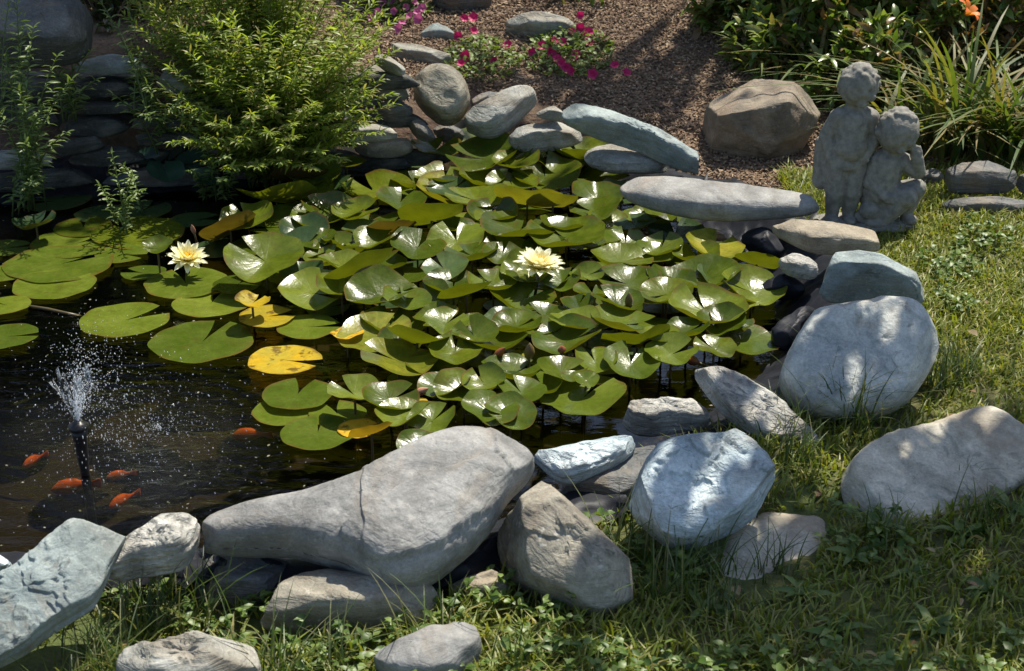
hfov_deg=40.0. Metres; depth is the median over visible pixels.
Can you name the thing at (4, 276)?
lily pad
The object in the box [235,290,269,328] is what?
lily pad
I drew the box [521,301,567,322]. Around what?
lily pad
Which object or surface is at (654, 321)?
lily pad
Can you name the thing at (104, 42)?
ground
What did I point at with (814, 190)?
grass tuft
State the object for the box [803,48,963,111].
daylily
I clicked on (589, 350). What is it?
lily pad
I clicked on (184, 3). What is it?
bush
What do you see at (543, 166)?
lily pad
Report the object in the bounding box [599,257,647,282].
lily pad
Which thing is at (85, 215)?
lily pad
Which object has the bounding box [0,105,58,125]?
wall stone
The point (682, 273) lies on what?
lily pad
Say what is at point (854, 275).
rock
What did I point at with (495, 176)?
lily pad
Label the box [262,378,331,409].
lily pad
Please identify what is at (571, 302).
lily pad
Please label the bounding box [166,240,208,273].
water lily
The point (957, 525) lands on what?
dandelion
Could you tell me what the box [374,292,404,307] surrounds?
lily pad
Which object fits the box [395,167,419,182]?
lily pad
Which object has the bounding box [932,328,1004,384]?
grass tuft
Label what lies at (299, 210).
lily pad
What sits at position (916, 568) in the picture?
dandelion
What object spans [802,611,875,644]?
dandelion
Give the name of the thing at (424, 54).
stone
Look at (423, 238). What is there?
lily pad
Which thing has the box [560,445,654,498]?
slab
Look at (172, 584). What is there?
grass tuft
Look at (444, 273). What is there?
lily pad
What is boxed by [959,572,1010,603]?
dandelion
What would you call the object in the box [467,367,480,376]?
lily pad
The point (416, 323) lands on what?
lily pad
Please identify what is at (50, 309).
floating stalk
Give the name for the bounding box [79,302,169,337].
lily pad
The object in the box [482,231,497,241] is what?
lily pad
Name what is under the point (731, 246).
lily pad
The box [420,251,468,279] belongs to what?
lily pad
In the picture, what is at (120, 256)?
lily pad
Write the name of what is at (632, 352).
lily pad
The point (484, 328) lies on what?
lily pad
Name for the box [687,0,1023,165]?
daylily
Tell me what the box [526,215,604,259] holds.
lily pad
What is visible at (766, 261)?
lily pad
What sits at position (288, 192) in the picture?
lily pad
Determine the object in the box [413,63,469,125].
boulder
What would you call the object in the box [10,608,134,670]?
grass tuft
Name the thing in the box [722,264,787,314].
lily pad
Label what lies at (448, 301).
lily pad
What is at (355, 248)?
lily pad
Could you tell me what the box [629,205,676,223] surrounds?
lily pad
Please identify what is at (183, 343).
lily pad
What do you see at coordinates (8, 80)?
leafy sprig
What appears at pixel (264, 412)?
lily pad
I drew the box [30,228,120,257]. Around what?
lily pad
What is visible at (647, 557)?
dandelion
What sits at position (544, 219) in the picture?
lily pad
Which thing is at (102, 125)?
wall stone
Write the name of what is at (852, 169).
statue
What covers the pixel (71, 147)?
wall stone
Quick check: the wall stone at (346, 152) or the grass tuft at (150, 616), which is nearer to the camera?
the grass tuft at (150, 616)
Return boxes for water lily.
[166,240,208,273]
[513,247,564,295]
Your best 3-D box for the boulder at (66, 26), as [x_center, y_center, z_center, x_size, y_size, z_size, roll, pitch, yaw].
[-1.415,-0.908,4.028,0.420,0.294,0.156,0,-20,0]
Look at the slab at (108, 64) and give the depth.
4.15 m
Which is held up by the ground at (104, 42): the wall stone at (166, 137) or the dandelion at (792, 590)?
the dandelion at (792, 590)
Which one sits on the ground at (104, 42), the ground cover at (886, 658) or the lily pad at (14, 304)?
the ground cover at (886, 658)
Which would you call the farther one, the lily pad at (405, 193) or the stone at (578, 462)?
the lily pad at (405, 193)
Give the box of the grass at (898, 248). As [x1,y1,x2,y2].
[20,152,1023,670]
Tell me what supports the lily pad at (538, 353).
on the pond water
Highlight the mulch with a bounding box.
[122,0,987,189]
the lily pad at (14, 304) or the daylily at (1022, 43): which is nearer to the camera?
the lily pad at (14, 304)
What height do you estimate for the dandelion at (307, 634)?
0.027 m
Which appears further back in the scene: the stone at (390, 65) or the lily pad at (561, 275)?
the stone at (390, 65)
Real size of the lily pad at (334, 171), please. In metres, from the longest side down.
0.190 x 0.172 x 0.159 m
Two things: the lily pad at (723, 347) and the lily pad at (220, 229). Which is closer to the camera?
the lily pad at (723, 347)
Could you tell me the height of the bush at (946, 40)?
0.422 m
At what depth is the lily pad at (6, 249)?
3.81 m
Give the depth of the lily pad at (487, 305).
3.47 m
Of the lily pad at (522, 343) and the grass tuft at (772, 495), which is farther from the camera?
the lily pad at (522, 343)
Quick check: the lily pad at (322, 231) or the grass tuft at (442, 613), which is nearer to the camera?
the grass tuft at (442, 613)
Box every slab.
[0,518,126,667]
[75,54,147,74]
[193,555,289,607]
[260,569,439,634]
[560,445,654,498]
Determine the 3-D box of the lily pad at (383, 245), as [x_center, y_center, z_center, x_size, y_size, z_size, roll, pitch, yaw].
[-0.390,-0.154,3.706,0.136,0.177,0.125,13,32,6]
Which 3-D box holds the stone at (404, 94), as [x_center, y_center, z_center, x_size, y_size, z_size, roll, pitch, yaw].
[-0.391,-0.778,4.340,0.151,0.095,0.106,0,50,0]
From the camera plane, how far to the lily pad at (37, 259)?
3.69 m
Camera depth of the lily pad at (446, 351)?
3.08 m
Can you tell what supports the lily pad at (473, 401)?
on the pond water
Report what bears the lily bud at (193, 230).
on the pond water
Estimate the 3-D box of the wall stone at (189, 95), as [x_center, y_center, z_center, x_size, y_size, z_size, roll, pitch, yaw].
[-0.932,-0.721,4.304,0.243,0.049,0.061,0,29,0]
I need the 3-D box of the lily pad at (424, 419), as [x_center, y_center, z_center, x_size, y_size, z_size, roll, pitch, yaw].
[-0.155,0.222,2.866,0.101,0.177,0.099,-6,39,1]
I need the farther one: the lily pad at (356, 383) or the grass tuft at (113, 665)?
the lily pad at (356, 383)
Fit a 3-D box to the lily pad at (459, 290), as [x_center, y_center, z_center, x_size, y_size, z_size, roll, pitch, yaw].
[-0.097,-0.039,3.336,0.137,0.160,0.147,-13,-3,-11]
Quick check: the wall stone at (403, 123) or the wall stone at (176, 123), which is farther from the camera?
the wall stone at (403, 123)
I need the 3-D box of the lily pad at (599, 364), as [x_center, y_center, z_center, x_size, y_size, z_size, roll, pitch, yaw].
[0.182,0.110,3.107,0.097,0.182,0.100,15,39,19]
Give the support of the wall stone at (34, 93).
on the wall stone at (52, 118)
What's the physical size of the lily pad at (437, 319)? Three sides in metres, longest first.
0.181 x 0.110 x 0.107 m
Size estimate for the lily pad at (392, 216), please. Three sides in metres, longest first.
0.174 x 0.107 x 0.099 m
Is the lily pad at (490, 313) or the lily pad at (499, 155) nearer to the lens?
the lily pad at (490, 313)
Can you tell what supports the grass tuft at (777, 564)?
on the ground at (104, 42)
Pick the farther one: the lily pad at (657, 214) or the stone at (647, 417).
the lily pad at (657, 214)
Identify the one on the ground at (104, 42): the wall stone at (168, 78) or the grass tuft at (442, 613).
the grass tuft at (442, 613)
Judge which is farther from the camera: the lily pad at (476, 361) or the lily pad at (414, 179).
the lily pad at (414, 179)
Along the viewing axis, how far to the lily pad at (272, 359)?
3.15 m
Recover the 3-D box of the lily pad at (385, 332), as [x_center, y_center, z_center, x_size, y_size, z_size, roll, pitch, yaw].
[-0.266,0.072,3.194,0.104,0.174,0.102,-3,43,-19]
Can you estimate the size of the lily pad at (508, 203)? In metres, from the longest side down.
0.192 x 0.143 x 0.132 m
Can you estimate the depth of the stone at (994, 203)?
3.77 m
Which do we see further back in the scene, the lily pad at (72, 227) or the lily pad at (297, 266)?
the lily pad at (72, 227)
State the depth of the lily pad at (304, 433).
2.85 m
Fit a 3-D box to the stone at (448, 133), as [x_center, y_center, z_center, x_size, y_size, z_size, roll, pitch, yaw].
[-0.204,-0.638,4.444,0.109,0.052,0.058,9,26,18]
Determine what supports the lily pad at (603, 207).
on the pond water
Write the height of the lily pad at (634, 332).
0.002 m
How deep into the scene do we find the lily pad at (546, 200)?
3.88 m
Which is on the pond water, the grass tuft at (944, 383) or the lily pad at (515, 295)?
the lily pad at (515, 295)
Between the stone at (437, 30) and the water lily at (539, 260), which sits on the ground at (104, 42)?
the stone at (437, 30)
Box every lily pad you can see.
[0,239,30,255]
[0,265,31,280]
[0,296,30,313]
[0,323,38,348]
[2,245,113,282]
[11,210,55,240]
[12,269,96,298]
[22,194,91,211]
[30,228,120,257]
[53,216,113,236]
[74,205,131,221]
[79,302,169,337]
[90,216,184,248]
[94,244,147,262]
[113,200,171,217]
[121,265,166,279]
[140,234,172,272]
[143,266,226,298]
[147,320,253,362]
[169,212,217,226]
[171,292,247,316]
[198,238,242,257]
[199,210,255,242]
[212,275,260,293]
[219,200,272,234]
[223,232,304,290]
[231,240,255,254]
[235,180,317,204]
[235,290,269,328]
[239,304,295,327]
[247,204,318,232]
[248,345,321,373]
[251,401,311,425]
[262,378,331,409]
[268,271,283,283]
[270,165,327,180]
[276,314,339,338]
[278,211,329,233]
[278,267,345,310]
[279,260,323,278]
[280,415,350,449]
[284,225,329,260]
[285,200,307,206]
[288,155,341,184]
[290,201,374,231]
[295,180,333,201]
[301,190,362,222]
[302,227,336,248]
[303,244,347,269]
[305,300,349,315]
[308,400,366,424]
[313,231,359,265]
[316,272,352,314]
[317,175,352,191]
[318,249,358,267]
[321,232,384,252]
[323,247,399,278]
[323,264,336,269]
[327,373,378,414]
[330,327,363,357]
[331,195,378,219]
[336,311,411,353]
[337,418,376,437]
[339,169,412,207]
[340,155,366,174]
[341,219,377,231]
[342,240,390,248]
[344,264,414,305]
[348,421,392,461]
[353,225,400,248]
[360,305,422,330]
[360,337,437,378]
[362,380,419,409]
[367,220,416,246]
[371,212,408,221]
[372,189,422,198]
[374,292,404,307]
[374,397,429,429]
[375,186,426,209]
[377,326,421,347]
[382,253,406,268]
[382,285,431,309]
[387,324,449,347]
[387,373,422,388]
[390,171,436,190]
[390,226,446,267]
[390,312,429,328]
[394,260,423,274]
[394,267,425,282]
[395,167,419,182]
[396,429,430,448]
[398,202,462,224]
[406,350,457,372]
[406,400,454,432]
[411,136,461,155]
[412,278,448,302]
[413,301,457,336]
[414,161,458,181]
[416,169,479,203]
[417,372,470,410]
[418,234,427,246]
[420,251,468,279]
[421,298,457,307]
[422,306,469,333]
[423,267,484,304]
[426,175,469,195]
[426,221,484,252]
[427,330,482,364]
[428,216,474,240]
[433,367,493,417]
[437,210,483,230]
[437,281,491,313]
[444,183,507,221]
[444,241,498,273]
[445,132,518,170]
[449,313,498,341]
[458,362,473,369]
[459,161,506,185]
[460,361,505,389]
[461,128,508,141]
[461,389,519,427]
[464,324,527,353]
[466,196,518,235]
[466,312,478,325]
[466,349,507,367]
[467,268,519,306]
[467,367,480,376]
[479,339,533,356]
[480,210,555,237]
[481,353,541,378]
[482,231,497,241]
[482,241,520,263]
[483,299,507,309]
[484,234,534,252]
[484,306,510,319]
[484,391,536,437]
[485,169,538,188]
[488,276,556,309]
[492,148,539,167]
[492,308,541,349]
[493,210,535,223]
[494,169,510,180]
[494,186,561,220]
[496,370,522,389]
[497,375,546,400]
[500,248,553,297]
[501,155,545,190]
[507,149,581,189]
[517,203,554,214]
[520,315,559,337]
[521,235,567,253]
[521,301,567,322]
[521,346,572,364]
[523,368,546,383]
[524,290,541,299]
[525,268,567,290]
[526,192,577,213]
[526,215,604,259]
[531,313,600,355]
[531,373,562,408]
[537,355,587,381]
[538,149,585,172]
[540,212,595,229]
[540,370,626,415]
[542,267,580,305]
[549,305,600,352]
[553,136,609,158]
[560,293,594,308]
[565,238,595,248]
[569,196,619,219]
[569,262,611,280]
[569,365,616,383]
[570,165,589,188]
[572,179,622,200]
[572,261,604,287]
[573,282,606,296]
[573,370,599,396]
[575,346,617,372]
[577,167,630,181]
[577,335,609,354]
[579,295,609,305]
[580,229,619,258]
[582,330,631,347]
[586,324,608,344]
[587,209,627,229]
[591,243,653,282]
[591,284,643,330]
[591,303,654,332]
[596,296,642,311]
[598,263,661,289]
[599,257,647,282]
[601,324,669,352]
[603,178,630,210]
[603,226,645,243]
[603,340,660,386]
[613,213,656,230]
[622,208,642,229]
[625,324,639,333]
[628,347,638,363]
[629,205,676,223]
[630,317,669,333]
[634,240,674,263]
[636,289,667,317]
[639,277,693,318]
[642,231,682,265]
[642,297,680,313]
[643,208,681,221]
[643,324,680,363]
[644,332,698,378]
[646,214,704,243]
[648,264,696,283]
[664,252,696,266]
[667,316,709,349]
[668,281,748,334]
[672,240,719,260]
[672,253,742,304]
[686,228,744,257]
[693,334,736,365]
[696,301,746,335]
[697,264,734,289]
[706,324,779,355]
[709,311,754,332]
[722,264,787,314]
[728,289,759,310]
[735,251,778,268]
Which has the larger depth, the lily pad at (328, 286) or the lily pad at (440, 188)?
the lily pad at (440, 188)
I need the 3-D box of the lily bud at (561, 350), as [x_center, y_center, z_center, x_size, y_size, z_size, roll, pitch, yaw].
[0.101,0.079,3.110,0.023,0.160,0.023,-9,46,-18]
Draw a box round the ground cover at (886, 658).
[100,212,1023,670]
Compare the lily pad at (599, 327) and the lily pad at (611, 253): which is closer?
the lily pad at (599, 327)
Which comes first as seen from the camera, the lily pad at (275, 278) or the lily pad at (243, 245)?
the lily pad at (275, 278)
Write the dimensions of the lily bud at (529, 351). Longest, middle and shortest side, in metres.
0.186 x 0.025 x 0.025 m
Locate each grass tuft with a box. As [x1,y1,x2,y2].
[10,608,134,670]
[34,583,133,670]
[47,589,169,670]
[95,555,226,643]
[99,575,171,624]
[129,515,217,618]
[131,540,265,638]
[186,570,389,670]
[287,588,406,670]
[367,567,517,637]
[489,613,551,670]
[514,473,650,560]
[579,494,686,573]
[597,504,729,610]
[654,527,773,629]
[671,509,776,592]
[737,516,837,585]
[749,376,837,432]
[750,449,801,522]
[753,398,842,472]
[771,349,921,428]
[792,368,911,440]
[799,169,823,203]
[849,483,936,556]
[887,369,958,417]
[918,334,1003,399]
[930,453,998,476]
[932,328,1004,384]
[943,461,1023,532]
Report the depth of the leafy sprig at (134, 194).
3.87 m
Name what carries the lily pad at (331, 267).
on the pond water
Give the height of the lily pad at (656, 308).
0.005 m
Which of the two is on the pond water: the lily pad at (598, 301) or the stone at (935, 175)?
the lily pad at (598, 301)
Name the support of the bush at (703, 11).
on the ground at (104, 42)
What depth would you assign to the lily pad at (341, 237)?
3.68 m
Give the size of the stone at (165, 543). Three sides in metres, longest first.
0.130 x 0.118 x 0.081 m
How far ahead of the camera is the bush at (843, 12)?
4.66 m
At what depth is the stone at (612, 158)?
4.09 m
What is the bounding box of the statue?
[812,61,926,233]
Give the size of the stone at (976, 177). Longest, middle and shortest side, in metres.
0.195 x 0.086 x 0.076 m
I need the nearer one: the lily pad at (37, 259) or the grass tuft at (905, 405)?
the grass tuft at (905, 405)
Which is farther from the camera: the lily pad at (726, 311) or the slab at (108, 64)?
the slab at (108, 64)
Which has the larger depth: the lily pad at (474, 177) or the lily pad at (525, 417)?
the lily pad at (474, 177)
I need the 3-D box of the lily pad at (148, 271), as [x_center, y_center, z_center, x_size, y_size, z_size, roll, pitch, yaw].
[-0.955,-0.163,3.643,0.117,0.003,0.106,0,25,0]
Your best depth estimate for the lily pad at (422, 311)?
3.29 m
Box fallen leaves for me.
[118,164,1023,670]
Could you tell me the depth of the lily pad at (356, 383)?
2.93 m
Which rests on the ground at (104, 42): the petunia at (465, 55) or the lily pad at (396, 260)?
the petunia at (465, 55)
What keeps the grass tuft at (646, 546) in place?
on the ground at (104, 42)
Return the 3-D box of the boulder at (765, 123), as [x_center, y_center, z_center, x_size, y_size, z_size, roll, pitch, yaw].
[0.763,-0.647,4.272,0.347,0.282,0.246,0,-17,0]
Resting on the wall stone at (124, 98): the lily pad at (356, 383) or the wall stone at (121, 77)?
the wall stone at (121, 77)
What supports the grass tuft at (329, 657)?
on the ground at (104, 42)
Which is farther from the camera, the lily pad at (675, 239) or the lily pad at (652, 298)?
the lily pad at (675, 239)
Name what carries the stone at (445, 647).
on the ground at (104, 42)
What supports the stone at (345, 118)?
on the wall stone at (329, 149)
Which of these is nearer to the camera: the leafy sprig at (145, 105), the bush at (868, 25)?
the leafy sprig at (145, 105)
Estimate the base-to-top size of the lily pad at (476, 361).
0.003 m
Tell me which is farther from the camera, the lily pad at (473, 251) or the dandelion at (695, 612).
the lily pad at (473, 251)
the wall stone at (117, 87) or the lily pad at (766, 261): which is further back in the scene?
the wall stone at (117, 87)
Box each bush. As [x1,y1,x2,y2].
[80,0,167,34]
[142,0,230,8]
[679,0,807,48]
[716,0,839,82]
[739,0,934,66]
[798,1,952,111]
[848,0,1023,89]
[886,0,1023,101]
[949,0,1023,79]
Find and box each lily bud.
[190,225,198,245]
[417,387,427,395]
[479,347,504,373]
[524,343,534,367]
[558,346,565,354]
[625,292,632,324]
[686,356,709,366]
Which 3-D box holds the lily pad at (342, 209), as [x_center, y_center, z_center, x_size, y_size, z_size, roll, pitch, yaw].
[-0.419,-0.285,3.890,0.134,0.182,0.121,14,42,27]
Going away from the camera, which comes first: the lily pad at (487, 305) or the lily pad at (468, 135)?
the lily pad at (487, 305)
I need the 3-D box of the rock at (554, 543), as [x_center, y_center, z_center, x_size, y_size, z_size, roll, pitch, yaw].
[0.087,0.352,2.293,0.224,0.159,0.217,0,63,0]
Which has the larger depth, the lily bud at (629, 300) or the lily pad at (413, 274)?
the lily pad at (413, 274)
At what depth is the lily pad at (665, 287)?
3.38 m
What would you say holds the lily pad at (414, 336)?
on the pond water
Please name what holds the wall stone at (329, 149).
on the wall stone at (242, 175)
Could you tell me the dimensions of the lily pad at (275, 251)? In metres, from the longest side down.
0.201 x 0.200 x 0.192 m
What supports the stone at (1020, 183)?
on the ground at (104, 42)
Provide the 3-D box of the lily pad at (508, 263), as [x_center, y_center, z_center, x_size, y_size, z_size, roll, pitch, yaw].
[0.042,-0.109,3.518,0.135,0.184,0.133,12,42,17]
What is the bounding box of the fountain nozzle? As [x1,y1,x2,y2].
[68,419,89,475]
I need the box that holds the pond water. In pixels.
[0,152,776,551]
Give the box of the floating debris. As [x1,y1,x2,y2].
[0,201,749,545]
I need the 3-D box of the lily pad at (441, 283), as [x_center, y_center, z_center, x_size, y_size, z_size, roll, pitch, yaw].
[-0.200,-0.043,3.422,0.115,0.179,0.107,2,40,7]
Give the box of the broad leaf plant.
[130,145,217,184]
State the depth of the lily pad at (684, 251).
3.63 m
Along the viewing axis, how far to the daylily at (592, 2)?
5.19 m
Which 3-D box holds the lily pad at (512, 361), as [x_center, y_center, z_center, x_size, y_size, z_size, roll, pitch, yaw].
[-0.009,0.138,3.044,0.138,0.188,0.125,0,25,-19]
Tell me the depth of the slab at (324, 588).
2.19 m
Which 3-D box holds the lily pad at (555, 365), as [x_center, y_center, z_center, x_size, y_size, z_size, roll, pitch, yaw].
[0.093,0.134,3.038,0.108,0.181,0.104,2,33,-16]
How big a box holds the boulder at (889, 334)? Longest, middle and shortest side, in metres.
0.317 x 0.264 x 0.144 m
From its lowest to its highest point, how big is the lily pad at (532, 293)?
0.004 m
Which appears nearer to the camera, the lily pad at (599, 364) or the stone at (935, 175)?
the lily pad at (599, 364)
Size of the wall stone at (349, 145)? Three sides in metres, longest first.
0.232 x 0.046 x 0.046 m
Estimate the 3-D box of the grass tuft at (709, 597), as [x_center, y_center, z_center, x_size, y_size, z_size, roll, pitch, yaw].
[0.356,0.395,2.228,0.255,0.114,0.177,-11,27,-22]
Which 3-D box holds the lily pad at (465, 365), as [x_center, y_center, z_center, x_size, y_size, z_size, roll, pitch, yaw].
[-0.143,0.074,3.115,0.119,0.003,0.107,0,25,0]
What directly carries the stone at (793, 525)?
on the ground at (104, 42)
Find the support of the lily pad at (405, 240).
on the pond water
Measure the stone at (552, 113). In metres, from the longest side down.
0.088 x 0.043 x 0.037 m
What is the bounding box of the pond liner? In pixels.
[0,148,836,594]
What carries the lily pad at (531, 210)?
on the pond water
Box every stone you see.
[0,70,62,82]
[0,76,60,101]
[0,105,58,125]
[0,150,51,169]
[0,167,97,191]
[0,555,11,570]
[1,97,66,107]
[41,112,77,126]
[56,136,104,155]
[60,114,129,137]
[61,78,138,97]
[62,101,148,114]
[66,73,155,87]
[69,145,144,166]
[77,92,161,107]
[103,164,219,186]
[107,113,162,126]
[110,512,200,581]
[116,630,260,670]
[132,116,185,129]
[135,132,199,145]
[156,68,200,92]
[168,91,215,108]
[197,102,330,126]
[205,135,337,155]
[231,156,345,179]
[316,111,358,138]
[324,149,356,157]
[327,91,381,109]
[332,71,419,89]
[336,140,355,146]
[348,154,411,171]
[348,171,368,175]
[349,124,396,142]
[350,110,428,127]
[354,138,412,157]
[364,65,409,101]
[374,54,405,75]
[374,622,480,670]
[375,100,412,121]
[391,43,451,63]
[397,148,450,165]
[409,119,434,141]
[420,23,453,39]
[433,125,464,142]
[450,569,508,602]
[471,91,497,106]
[508,121,581,152]
[534,435,634,485]
[536,106,562,120]
[584,144,669,173]
[620,176,819,221]
[622,396,710,436]
[695,366,820,446]
[718,512,826,579]
[772,219,879,254]
[778,253,817,279]
[909,168,943,185]
[942,196,1023,216]
[945,161,1016,194]
[1016,174,1023,193]
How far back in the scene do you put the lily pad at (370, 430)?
2.73 m
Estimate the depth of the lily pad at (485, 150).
4.26 m
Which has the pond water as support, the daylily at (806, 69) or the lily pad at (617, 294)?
the lily pad at (617, 294)
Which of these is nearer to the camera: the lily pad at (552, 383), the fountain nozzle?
the fountain nozzle
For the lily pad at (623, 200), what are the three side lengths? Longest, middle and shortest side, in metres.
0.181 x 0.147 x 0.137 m
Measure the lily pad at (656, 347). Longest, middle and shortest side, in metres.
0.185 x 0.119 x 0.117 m
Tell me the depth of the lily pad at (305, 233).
3.69 m
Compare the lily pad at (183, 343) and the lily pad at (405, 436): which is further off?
the lily pad at (183, 343)
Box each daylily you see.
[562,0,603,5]
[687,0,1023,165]
[706,13,832,84]
[723,6,961,92]
[738,30,1023,161]
[802,33,1023,175]
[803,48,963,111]
[871,2,1023,95]
[884,16,1023,131]
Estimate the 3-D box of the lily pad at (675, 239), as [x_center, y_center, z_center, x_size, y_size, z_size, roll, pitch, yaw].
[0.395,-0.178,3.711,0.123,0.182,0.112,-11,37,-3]
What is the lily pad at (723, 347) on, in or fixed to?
on the pond water
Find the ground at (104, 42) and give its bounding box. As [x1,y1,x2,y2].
[0,0,1023,670]
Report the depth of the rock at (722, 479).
2.36 m
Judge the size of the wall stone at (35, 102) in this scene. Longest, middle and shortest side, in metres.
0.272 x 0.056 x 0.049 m
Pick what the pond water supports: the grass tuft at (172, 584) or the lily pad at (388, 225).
the lily pad at (388, 225)
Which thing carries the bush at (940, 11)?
on the ground at (104, 42)
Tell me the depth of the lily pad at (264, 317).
3.34 m
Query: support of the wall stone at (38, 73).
on the wall stone at (35, 102)
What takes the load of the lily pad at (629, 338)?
on the pond water
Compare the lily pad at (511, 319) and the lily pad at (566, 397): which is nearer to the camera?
the lily pad at (566, 397)
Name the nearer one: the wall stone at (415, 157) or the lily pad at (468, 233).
the lily pad at (468, 233)
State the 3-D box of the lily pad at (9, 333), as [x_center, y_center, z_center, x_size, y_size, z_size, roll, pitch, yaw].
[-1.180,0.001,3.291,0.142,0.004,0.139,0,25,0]
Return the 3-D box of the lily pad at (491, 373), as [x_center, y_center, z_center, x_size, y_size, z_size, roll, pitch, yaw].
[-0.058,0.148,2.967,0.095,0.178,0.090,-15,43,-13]
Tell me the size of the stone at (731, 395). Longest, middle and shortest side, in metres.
0.240 x 0.178 x 0.062 m
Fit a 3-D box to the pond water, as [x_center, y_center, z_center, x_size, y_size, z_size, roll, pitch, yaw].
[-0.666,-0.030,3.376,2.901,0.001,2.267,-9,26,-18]
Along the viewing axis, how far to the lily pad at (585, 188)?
3.99 m
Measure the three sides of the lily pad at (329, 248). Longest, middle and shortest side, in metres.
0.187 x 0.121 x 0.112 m
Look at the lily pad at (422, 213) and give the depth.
3.78 m
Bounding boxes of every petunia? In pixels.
[365,0,432,32]
[443,12,522,80]
[518,11,630,78]
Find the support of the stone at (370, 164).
on the wall stone at (352, 173)
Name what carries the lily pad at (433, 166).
on the pond water
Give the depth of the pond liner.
3.35 m
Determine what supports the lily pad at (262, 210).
on the pond water
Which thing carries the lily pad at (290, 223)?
on the pond water
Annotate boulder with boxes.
[0,0,92,69]
[202,426,533,586]
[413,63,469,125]
[702,79,819,160]
[779,295,938,422]
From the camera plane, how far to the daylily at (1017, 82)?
4.53 m
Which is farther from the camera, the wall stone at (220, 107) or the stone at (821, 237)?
the wall stone at (220, 107)
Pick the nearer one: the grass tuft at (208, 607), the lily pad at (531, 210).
the grass tuft at (208, 607)
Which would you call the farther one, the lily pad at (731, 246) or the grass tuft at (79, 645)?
the lily pad at (731, 246)
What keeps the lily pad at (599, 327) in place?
on the pond water
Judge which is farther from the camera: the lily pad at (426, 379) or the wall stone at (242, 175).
the wall stone at (242, 175)
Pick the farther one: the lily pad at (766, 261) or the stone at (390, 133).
the stone at (390, 133)
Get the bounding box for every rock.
[432,0,491,10]
[464,85,536,138]
[497,481,632,614]
[505,11,578,37]
[562,103,698,173]
[629,428,774,549]
[819,250,923,303]
[840,406,1023,523]
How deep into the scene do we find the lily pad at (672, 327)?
3.16 m
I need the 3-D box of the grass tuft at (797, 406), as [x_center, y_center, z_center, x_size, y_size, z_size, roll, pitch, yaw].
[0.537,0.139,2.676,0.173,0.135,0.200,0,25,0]
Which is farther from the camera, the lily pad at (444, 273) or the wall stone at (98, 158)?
the wall stone at (98, 158)
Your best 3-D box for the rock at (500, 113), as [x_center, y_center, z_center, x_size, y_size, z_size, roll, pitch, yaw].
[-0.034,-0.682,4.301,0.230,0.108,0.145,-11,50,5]
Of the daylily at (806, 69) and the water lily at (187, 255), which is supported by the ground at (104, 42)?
the daylily at (806, 69)
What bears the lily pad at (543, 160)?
on the pond water
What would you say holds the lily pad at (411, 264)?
on the pond water
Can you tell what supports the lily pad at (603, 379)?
on the pond water
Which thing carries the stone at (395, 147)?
on the stone at (370, 164)
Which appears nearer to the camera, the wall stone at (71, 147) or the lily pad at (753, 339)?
the lily pad at (753, 339)
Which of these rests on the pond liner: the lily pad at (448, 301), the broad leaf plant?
the broad leaf plant
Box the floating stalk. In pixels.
[28,305,79,314]
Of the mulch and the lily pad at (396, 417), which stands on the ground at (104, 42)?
the mulch
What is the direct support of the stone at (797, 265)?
on the pond liner
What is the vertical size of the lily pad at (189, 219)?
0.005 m
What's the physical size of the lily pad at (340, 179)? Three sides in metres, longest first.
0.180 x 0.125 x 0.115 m
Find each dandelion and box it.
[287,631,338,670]
[515,631,570,664]
[575,628,643,661]
[626,547,679,572]
[688,588,726,623]
[721,618,790,656]
[769,574,840,611]
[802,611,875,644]
[824,537,882,568]
[885,556,940,590]
[902,602,966,640]
[928,516,991,547]
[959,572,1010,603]
[980,485,1023,521]
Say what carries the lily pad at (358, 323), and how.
on the pond water
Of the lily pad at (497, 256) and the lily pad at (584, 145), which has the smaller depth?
the lily pad at (497, 256)
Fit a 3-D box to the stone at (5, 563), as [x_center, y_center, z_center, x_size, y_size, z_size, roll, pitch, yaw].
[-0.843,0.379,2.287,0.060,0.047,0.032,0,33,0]
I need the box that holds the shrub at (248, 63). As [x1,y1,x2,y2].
[117,0,407,188]
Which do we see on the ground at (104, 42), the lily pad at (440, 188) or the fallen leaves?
the fallen leaves
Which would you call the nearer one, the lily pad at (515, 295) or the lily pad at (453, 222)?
the lily pad at (515, 295)
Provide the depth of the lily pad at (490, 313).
3.30 m
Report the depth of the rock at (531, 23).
4.98 m
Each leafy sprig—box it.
[0,0,36,120]
[0,0,78,216]
[34,48,103,122]
[93,0,159,119]
[96,146,148,233]
[106,50,180,154]
[178,108,239,201]
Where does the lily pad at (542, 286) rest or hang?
on the pond water
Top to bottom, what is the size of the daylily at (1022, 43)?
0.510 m
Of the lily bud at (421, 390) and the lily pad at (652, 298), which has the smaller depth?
the lily bud at (421, 390)
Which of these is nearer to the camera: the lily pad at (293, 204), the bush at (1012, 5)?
the lily pad at (293, 204)
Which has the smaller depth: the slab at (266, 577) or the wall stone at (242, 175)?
the slab at (266, 577)
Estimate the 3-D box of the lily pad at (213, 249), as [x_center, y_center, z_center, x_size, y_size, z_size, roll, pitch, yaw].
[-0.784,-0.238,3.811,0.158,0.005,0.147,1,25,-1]
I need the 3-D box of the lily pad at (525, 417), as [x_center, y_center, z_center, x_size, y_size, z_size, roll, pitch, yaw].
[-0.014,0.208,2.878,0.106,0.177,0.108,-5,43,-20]
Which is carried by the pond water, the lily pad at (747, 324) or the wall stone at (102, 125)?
the lily pad at (747, 324)
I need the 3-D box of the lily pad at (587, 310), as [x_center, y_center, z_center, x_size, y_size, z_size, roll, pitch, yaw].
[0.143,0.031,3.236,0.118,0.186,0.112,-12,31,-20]
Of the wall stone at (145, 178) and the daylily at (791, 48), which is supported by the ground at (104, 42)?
the daylily at (791, 48)
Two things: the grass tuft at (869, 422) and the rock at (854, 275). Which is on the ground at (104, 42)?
the grass tuft at (869, 422)

